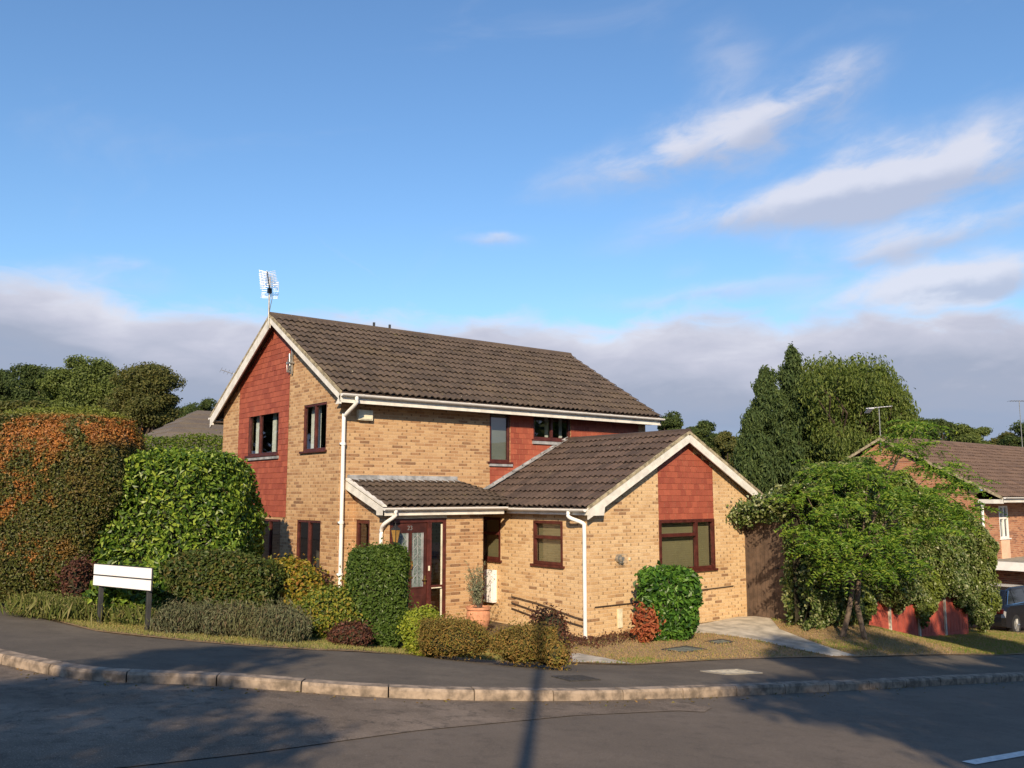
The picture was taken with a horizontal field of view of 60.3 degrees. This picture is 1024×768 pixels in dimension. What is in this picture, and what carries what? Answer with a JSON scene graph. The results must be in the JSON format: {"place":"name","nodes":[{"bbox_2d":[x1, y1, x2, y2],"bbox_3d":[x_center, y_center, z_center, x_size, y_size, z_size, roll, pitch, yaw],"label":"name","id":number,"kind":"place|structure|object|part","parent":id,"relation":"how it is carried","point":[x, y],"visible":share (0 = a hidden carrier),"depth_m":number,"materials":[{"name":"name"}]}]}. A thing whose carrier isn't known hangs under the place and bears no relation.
{"place":"outdoors","nodes":[
{"label":"outdoors","id":0,"kind":"place"},
{"bbox_2d":[0,610,1023,689],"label":"pavement","id":1,"kind":"structure","parent":0,"point":[42,638],"depth_m":12.16,"materials":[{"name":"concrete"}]},
{"bbox_2d":[551,675,600,681],"bbox_3d":[0.841,3.879,11.579,0.520,0.097,0.400,5,-9,-35],"label":"manhole cover","id":2,"kind":"object","parent":1,"relation":"on","point":[570,678],"visible":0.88,"depth_m":11.54,"materials":[{"name":"metal"}]},
{"bbox_2d":[700,669,762,674],"bbox_3d":[3.369,4.428,13.519,0.840,0.134,0.500,5,-9,-35],"label":"manhole cover","id":3,"kind":"object","parent":1,"relation":"on","point":[730,671],"visible":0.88,"depth_m":13.47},
{"bbox_2d":[0,603,1023,664],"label":"garden ground","id":4,"kind":"structure","parent":0,"point":[493,625],"depth_m":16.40,"materials":[{"name":"brown plant"}]},
{"bbox_2d":[0,369,16,401],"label":"oak tree","id":5,"kind":"object","parent":4,"relation":"on","point":[5,378],"visible":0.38,"depth_m":77.22,"materials":[{"name":"green plant"}]},
{"bbox_2d":[0,589,103,621],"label":"weed patch","id":6,"kind":"object","parent":4,"relation":"on","point":[28,605],"visible":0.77,"depth_m":14.71,"materials":[{"name":"green plant"}]},
{"bbox_2d":[0,402,150,607],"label":"browning hedge","id":7,"kind":"object","parent":4,"relation":"on","point":[55,462],"visible":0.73,"depth_m":16.09,"materials":[{"name":"green plant"}]},
{"bbox_2d":[40,595,186,626],"bbox_3d":[-6.652,3.830,14.770,2.997,0.578,1.868,-2,-7,12],"label":"weed patch","id":8,"kind":"object","parent":4,"relation":"on","point":[135,615],"visible":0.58,"depth_m":14.55,"materials":[{"name":"green plant"}]},
{"bbox_2d":[93,563,153,629],"bbox_3d":[-6.236,3.466,14.133,1.603,1.096,0.112,-5,-9,34],"label":"street sign","id":9,"kind":"object","parent":4,"relation":"on","point":[125,577],"visible":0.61,"depth_m":14.09,"materials":[{"name":"white metal"}]},
{"bbox_2d":[76,559,177,624],"bbox_3d":[-6.532,3.660,15.157,1.559,1.285,1.396,6,-9,-39],"label":"leafy bush","id":10,"kind":"object","parent":4,"relation":"on","point":[127,596],"visible":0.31,"depth_m":14.85,"materials":[{"name":"green plant"}]},
{"bbox_2d":[54,443,270,594],"bbox_3d":[-6.911,2.918,17.783,3.710,3.479,3.233,0,-7,1],"label":"laurel hedge","id":11,"kind":"object","parent":4,"relation":"on","point":[179,500],"visible":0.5,"depth_m":16.71,"materials":[{"name":"green plant"}]},
{"bbox_2d":[128,430,222,473],"bbox_3d":[-10.367,3.797,26.710,4.094,4.780,1.761,0,-7,1],"label":"back hedge","id":12,"kind":"object","parent":4,"relation":"on","point":[200,441],"visible":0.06,"depth_m":26.69,"materials":[{"name":"green plant"}]},
{"bbox_2d":[179,407,193,417],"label":"oak tree","id":13,"kind":"object","parent":4,"relation":"on","point":[187,410],"visible":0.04,"depth_m":74.38,"materials":[{"name":"green plant"}]},
{"bbox_2d":[142,367,233,451],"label":"house","id":14,"kind":"structure","parent":4,"relation":"on","point":[197,422],"depth_m":43.05,"materials":[{"name":"brick"}]},
{"bbox_2d":[178,397,216,410],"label":"oak tree","id":15,"kind":"object","parent":4,"relation":"on","point":[207,404],"visible":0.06,"depth_m":94.86,"materials":[{"name":"green plant"}]},
{"bbox_2d":[158,544,290,609],"bbox_3d":[-5.115,3.602,15.457,2.337,1.561,1.407,0,-7,-2],"label":"hedge","id":16,"kind":"object","parent":4,"relation":"on","point":[218,574],"visible":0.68,"depth_m":15.05,"materials":[{"name":"green plant"}]},
{"bbox_2d":[240,596,319,644],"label":"lavender shrub","id":17,"kind":"object","parent":4,"relation":"on","point":[281,623],"visible":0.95,"depth_m":13.44,"materials":[{"name":"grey plant"}]},
{"bbox_2d":[51,617,542,662],"bbox_3d":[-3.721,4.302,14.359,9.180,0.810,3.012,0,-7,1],"label":"grass verge","id":18,"kind":"object","parent":4,"relation":"on","point":[249,644],"depth_m":13.35,"materials":[{"name":"green plant"}]},
{"bbox_2d":[46,550,99,598],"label":"plum shrub","id":19,"kind":"object","parent":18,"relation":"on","point":[75,577],"visible":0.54,"depth_m":15.41,"materials":[{"name":"purple plant"}]},
{"bbox_2d":[137,591,223,634],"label":"lavender shrub","id":20,"kind":"object","parent":18,"relation":"on","point":[174,618],"visible":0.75,"depth_m":13.65,"materials":[{"name":"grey plant"}]},
{"bbox_2d":[193,595,264,639],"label":"lavender shrub","id":21,"kind":"object","parent":18,"relation":"on","point":[230,619],"visible":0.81,"depth_m":13.60,"materials":[{"name":"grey plant"}]},
{"bbox_2d":[484,615,561,667],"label":"heather shrub","id":22,"kind":"object","parent":18,"relation":"on","point":[515,644],"visible":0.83,"depth_m":12.96,"materials":[{"name":"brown plant"}]},
{"bbox_2d":[268,553,331,607],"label":"golden shrub","id":23,"kind":"object","parent":4,"relation":"on","point":[303,575],"visible":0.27,"depth_m":15.97,"materials":[{"name":"yellow plant"}]},
{"bbox_2d":[313,563,341,587],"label":"russet shrub","id":24,"kind":"object","parent":4,"relation":"on","point":[326,575],"visible":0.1,"depth_m":16.64,"materials":[{"name":"brown plant"}]},
{"bbox_2d":[288,580,367,639],"bbox_3d":[-3.067,3.928,14.760,1.560,1.315,1.457,6,-9,-39],"label":"yellow green shrub","id":25,"kind":"object","parent":4,"relation":"on","point":[330,603],"visible":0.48,"depth_m":14.49,"materials":[{"name":"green plant"}]},
{"bbox_2d":[323,618,377,649],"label":"dark groundcover","id":26,"kind":"object","parent":4,"relation":"on","point":[354,632],"visible":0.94,"depth_m":13.68,"materials":[{"name":"brown plant"}]},
{"bbox_2d":[338,537,415,648],"bbox_3d":[-2.287,3.609,15.004,1.311,1.971,1.101,0,-7,4],"label":"box hedge","id":27,"kind":"object","parent":4,"relation":"on","point":[379,575],"visible":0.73,"depth_m":14.67,"materials":[{"name":"green plant"}]},
{"bbox_2d":[391,602,448,656],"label":"lime shrub","id":28,"kind":"object","parent":4,"relation":"on","point":[409,627],"visible":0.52,"depth_m":14.01,"materials":[{"name":"green plant"}]},
{"bbox_2d":[413,608,493,660],"bbox_3d":[-0.864,3.946,13.804,1.345,0.848,1.033,0,-7,2],"label":"heather shrub","id":29,"kind":"object","parent":4,"relation":"on","point":[460,636],"visible":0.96,"depth_m":13.53,"materials":[{"name":"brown plant"}]},
{"bbox_2d":[466,605,490,629],"bbox_3d":[-0.711,4.960,18.526,0.530,0.550,0.530,6,-9,-39],"label":"plant pot","id":30,"kind":"object","parent":4,"relation":"on","point":[482,612],"visible":0.75,"depth_m":18.34,"materials":[{"name":"ceramic"}]},
{"bbox_2d":[464,561,494,607],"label":"olive plant","id":31,"kind":"object","parent":30,"relation":"on","point":[477,596],"visible":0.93,"depth_m":18.53,"materials":[{"name":"green plant"}]},
{"bbox_2d":[208,270,765,637],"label":"brick house","id":32,"kind":"structure","parent":4,"relation":"on","point":[560,480],"depth_m":20.52,"materials":[{"name":"brown brick"}]},
{"bbox_2d":[244,412,278,457],"bbox_3d":[-6.293,1.297,22.516,0.290,1.135,1.980,6,-9,-39],"label":"window","id":33,"kind":"structure","parent":32,"relation":"in","point":[259,424],"depth_m":22.64,"materials":[{"name":"brown wood"}]},
{"bbox_2d":[261,519,280,558],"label":"window","id":34,"kind":"structure","parent":32,"relation":"in","point":[270,520],"depth_m":21.75,"materials":[{"name":"brown wood"}]},
{"bbox_2d":[296,520,320,566],"bbox_3d":[-4.642,3.719,20.071,0.150,1.220,1.340,6,-9,-39],"label":"window","id":35,"kind":"structure","parent":32,"relation":"in","point":[310,522],"depth_m":20.12,"materials":[{"name":"brown wood"}]},
{"bbox_2d":[299,402,326,453],"bbox_3d":[-4.480,1.021,20.322,0.290,1.135,1.300,6,-9,-39],"label":"window","id":36,"kind":"structure","parent":32,"relation":"in","point":[316,423],"depth_m":20.52,"materials":[{"name":"brown wood"}]},
{"bbox_2d":[356,520,369,547],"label":"window","id":37,"kind":"structure","parent":32,"relation":"in","point":[358,528],"depth_m":19.13,"materials":[{"name":"brown wood"}]},
{"bbox_2d":[393,523,426,611],"bbox_3d":[-2.132,4.058,18.366,0.850,2.280,0.129,6,-9,-39],"label":"front door","id":38,"kind":"structure","parent":32,"relation":"in","point":[416,533],"depth_m":18.52,"materials":[{"name":"brown wood"}]},
{"bbox_2d":[483,517,501,562],"bbox_3d":[-0.466,3.662,20.783,0.205,1.030,0.860,6,-9,-39],"label":"window","id":39,"kind":"structure","parent":32,"relation":"in","point":[493,523],"depth_m":20.85,"materials":[{"name":"brown wood"}]},
{"bbox_2d":[488,414,512,463],"bbox_3d":[-0.329,1.354,22.109,0.770,1.300,0.205,6,-9,-39],"label":"window","id":40,"kind":"structure","parent":32,"relation":"in","point":[499,424],"depth_m":22.22,"materials":[{"name":"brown wood"}]},
{"bbox_2d":[530,520,564,568],"bbox_3d":[0.813,3.482,19.211,0.205,0.995,1.090,6,-9,-39],"label":"window","id":41,"kind":"structure","parent":32,"relation":"in","point":[551,536],"depth_m":19.30,"materials":[{"name":"brown wood"}]},
{"bbox_2d":[532,417,569,441],"bbox_3d":[1.006,1.188,23.272,1.430,0.680,0.290,6,-9,-39],"label":"window","id":42,"kind":"structure","parent":32,"relation":"in","point":[550,439],"depth_m":23.29,"materials":[{"name":"brown wood"}]},
{"bbox_2d":[658,519,717,571],"bbox_3d":[3.988,3.707,20.197,2.050,1.195,0.205,6,-9,-39],"label":"window","id":43,"kind":"structure","parent":32,"relation":"in","point":[677,534],"depth_m":20.31,"materials":[{"name":"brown wood"}]},
{"bbox_2d":[744,518,787,620],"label":"side gate","id":44,"kind":"structure","parent":32,"relation":"attached to","point":[765,558],"depth_m":21.05,"materials":[{"name":"wood"}]},
{"bbox_2d":[520,602,579,664],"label":"burgundy shrub","id":45,"kind":"object","parent":4,"relation":"on","point":[552,619],"visible":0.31,"depth_m":14.52,"materials":[{"name":"red plant"}]},
{"bbox_2d":[534,626,578,671],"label":"brown tuft","id":46,"kind":"object","parent":4,"relation":"on","point":[556,654],"visible":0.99,"depth_m":12.63,"materials":[{"name":"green plant"}]},
{"bbox_2d":[569,653,625,662],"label":"concrete slab","id":47,"kind":"structure","parent":4,"relation":"on","point":[583,657],"depth_m":15.36,"materials":[{"name":"grey concrete"}]},
{"bbox_2d":[565,630,639,648],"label":"dead leaf litter","id":48,"kind":"object","parent":4,"relation":"on","point":[581,640],"visible":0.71,"depth_m":17.59,"materials":[{"name":"brown plant"}]},
{"bbox_2d":[630,599,665,643],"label":"red leaved plant","id":49,"kind":"object","parent":4,"relation":"on","point":[644,623],"visible":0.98,"depth_m":17.35,"materials":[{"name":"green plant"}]},
{"bbox_2d":[633,560,706,640],"bbox_3d":[3.196,4.475,18.003,1.456,1.772,1.247,0,-7,-1],"label":"laurel bush","id":50,"kind":"object","parent":4,"relation":"on","point":[673,593],"visible":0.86,"depth_m":17.60,"materials":[{"name":"green plant"}]},
{"bbox_2d":[657,411,683,430],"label":"oak tree","id":51,"kind":"object","parent":4,"relation":"on","point":[672,421],"visible":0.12,"depth_m":69.28,"materials":[{"name":"green plant"}]},
{"bbox_2d":[661,646,705,652],"bbox_3d":[3.252,5.005,16.579,0.720,0.064,0.520,6,-9,-39],"label":"manhole cover","id":52,"kind":"object","parent":4,"relation":"on","point":[685,649],"visible":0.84,"depth_m":16.56,"materials":[{"name":"metal"}]},
{"bbox_2d":[686,420,718,447],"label":"oak tree","id":53,"kind":"object","parent":4,"relation":"on","point":[702,430],"visible":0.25,"depth_m":75.25,"materials":[{"name":"green plant"}]},
{"bbox_2d":[705,639,733,644],"bbox_3d":[4.160,5.166,17.619,0.520,0.060,0.340,6,-9,-39],"label":"manhole cover","id":54,"kind":"object","parent":4,"relation":"on","point":[718,641],"visible":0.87,"depth_m":17.62,"materials":[{"name":"metal"}]},
{"bbox_2d":[710,430,736,468],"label":"oak tree","id":55,"kind":"object","parent":4,"relation":"on","point":[724,443],"visible":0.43,"depth_m":65.54,"materials":[{"name":"green plant"}]},
{"bbox_2d":[729,364,809,542],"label":"conifer tree","id":56,"kind":"object","parent":4,"relation":"on","point":[768,399],"visible":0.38,"depth_m":44.36,"materials":[{"name":"green plant"}]},
{"bbox_2d":[771,341,825,541],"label":"conifer tree","id":57,"kind":"object","parent":4,"relation":"on","point":[788,377],"visible":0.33,"depth_m":45.67,"materials":[{"name":"green plant"}]},
{"bbox_2d":[794,351,923,465],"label":"birch tree","id":58,"kind":"object","parent":4,"relation":"on","point":[840,396],"visible":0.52,"depth_m":45.50,"materials":[{"name":"green plant"}]},
{"bbox_2d":[725,456,1001,633],"bbox_3d":[10.168,4.633,23.714,11.537,5.226,3.121,6,-9,-39],"label":"ivy screen","id":59,"kind":"object","parent":4,"relation":"on","point":[965,577],"visible":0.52,"depth_m":21.52,"materials":[{"name":"green plant"}]},
{"bbox_2d":[763,419,1009,639],"bbox_3d":[7.975,3.191,19.245,5.142,5.010,4.139,6,-9,-39],"label":"feathery tree","id":60,"kind":"object","parent":4,"relation":"on","point":[885,493],"visible":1,"depth_m":18.89,"materials":[{"name":"green plant"}]},
{"bbox_2d":[836,597,968,636],"bbox_3d":[10.292,5.746,23.237,9.266,3.311,0.100,7,-10,-44],"label":"wooden fence","id":61,"kind":"object","parent":4,"relation":"on","point":[947,618],"visible":0.32,"depth_m":24.20,"materials":[{"name":"wood"}]},
{"bbox_2d":[838,400,1023,584],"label":"neighbour house","id":62,"kind":"structure","parent":4,"relation":"on","point":[1003,465],"depth_m":36.73,"materials":[{"name":"orange brick"}]},
{"bbox_2d":[998,506,1011,539],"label":"window","id":63,"kind":"structure","parent":62,"relation":"in","point":[1001,515],"depth_m":35.86,"materials":[{"name":"white plastic"}]},
{"bbox_2d":[918,417,954,440],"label":"oak tree","id":64,"kind":"object","parent":4,"relation":"on","point":[939,431],"visible":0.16,"depth_m":89.52,"materials":[{"name":"green plant"}]},
{"bbox_2d":[968,583,1023,632],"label":"parked car","id":65,"kind":"object","parent":4,"relation":"on","point":[1009,616],"visible":0.37,"depth_m":28.86,"materials":[{"name":"paint"}]},
{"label":"car window","id":66,"kind":"part","parent":65,"relation":"part of","materials":[{"name":"grey glass"}]},
{"bbox_2d":[985,431,1014,445],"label":"oak tree","id":67,"kind":"object","parent":4,"relation":"on","point":[994,441],"visible":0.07,"depth_m":91.13,"materials":[{"name":"green plant"}]},
{"bbox_2d":[996,420,1023,446],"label":"oak tree","id":68,"kind":"object","parent":4,"relation":"on","point":[1013,440],"visible":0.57,"depth_m":87.76,"materials":[{"name":"green plant"}]},
{"bbox_2d":[0,0,1023,490],"label":"sky","id":69,"kind":"structure","parent":0,"point":[667,197],"materials":[{"name":"blue"}]},
{"bbox_2d":[118,681,1023,767],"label":"road","id":70,"kind":"structure","parent":0,"point":[948,726],"depth_m":8.73,"materials":[{"name":"grey asphalt"}]},
{"bbox_2d":[0,664,711,767],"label":"worn road patch","id":71,"kind":"object","parent":70,"relation":"on","point":[57,722],"visible":1,"depth_m":8.31,"materials":[{"name":"grey asphalt"}]},
{"bbox_2d":[17,668,1003,708],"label":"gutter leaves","id":72,"kind":"object","parent":70,"relation":"on","point":[449,699],"visible":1,"depth_m":9.89,"materials":[{"name":"brown plant"}]},
{"bbox_2d":[0,649,1023,700],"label":"kerb","id":73,"kind":"structure","parent":70,"relation":"on","point":[94,673],"depth_m":10.19,"materials":[{"name":"concrete"}]},
{"bbox_2d":[963,751,1023,763],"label":"road marking","id":74,"kind":"object","parent":70,"relation":"on","point":[996,757],"visible":1,"depth_m":8.64,"materials":[{"name":"paint"}]},
{"bbox_2d":[696,616,855,655],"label":"concrete path","id":75,"kind":"structure","parent":0,"point":[762,629],"depth_m":18.86,"materials":[{"name":"beige concrete"}]},
{"bbox_2d":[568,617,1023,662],"bbox_3d":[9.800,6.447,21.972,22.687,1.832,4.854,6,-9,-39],"label":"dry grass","id":76,"kind":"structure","parent":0,"point":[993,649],"depth_m":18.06,"materials":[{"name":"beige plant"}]},
{"bbox_2d":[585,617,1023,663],"bbox_3d":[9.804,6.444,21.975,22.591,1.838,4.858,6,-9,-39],"label":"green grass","id":77,"kind":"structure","parent":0,"point":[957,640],"depth_m":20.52,"materials":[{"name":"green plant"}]},
{"bbox_3d":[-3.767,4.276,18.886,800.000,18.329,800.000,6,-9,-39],"label":"ground","id":78,"kind":"structure","parent":0,"visible":0},
{"bbox_2d":[0,400,50,427],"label":"oak tree","id":79,"kind":"object","parent":78,"relation":"on","point":[20,405],"visible":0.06,"depth_m":59.39,"materials":[{"name":"green plant"}]},
{"bbox_2d":[6,362,55,406],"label":"oak tree","id":80,"kind":"object","parent":78,"relation":"on","point":[26,391],"visible":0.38,"depth_m":73.22,"materials":[{"name":"green plant"}]},
{"bbox_2d":[34,354,125,412],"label":"lime tree","id":81,"kind":"object","parent":78,"relation":"on","point":[82,382],"visible":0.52,"depth_m":64.50,"materials":[{"name":"green plant"}]},
{"bbox_2d":[92,361,187,434],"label":"oak tree","id":82,"kind":"object","parent":78,"relation":"on","point":[146,399],"visible":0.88,"depth_m":59.23,"materials":[{"name":"green plant"}]},
{"bbox_2d":[733,405,781,521],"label":"conifer tree","id":83,"kind":"object","parent":78,"relation":"on","point":[756,469],"visible":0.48,"depth_m":43.39,"materials":[{"name":"green plant"}]},
{"bbox_2d":[949,422,993,494],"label":"oak tree","id":84,"kind":"object","parent":78,"relation":"on","point":[967,433],"visible":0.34,"depth_m":85.53,"materials":[{"name":"green plant"}]}
]}

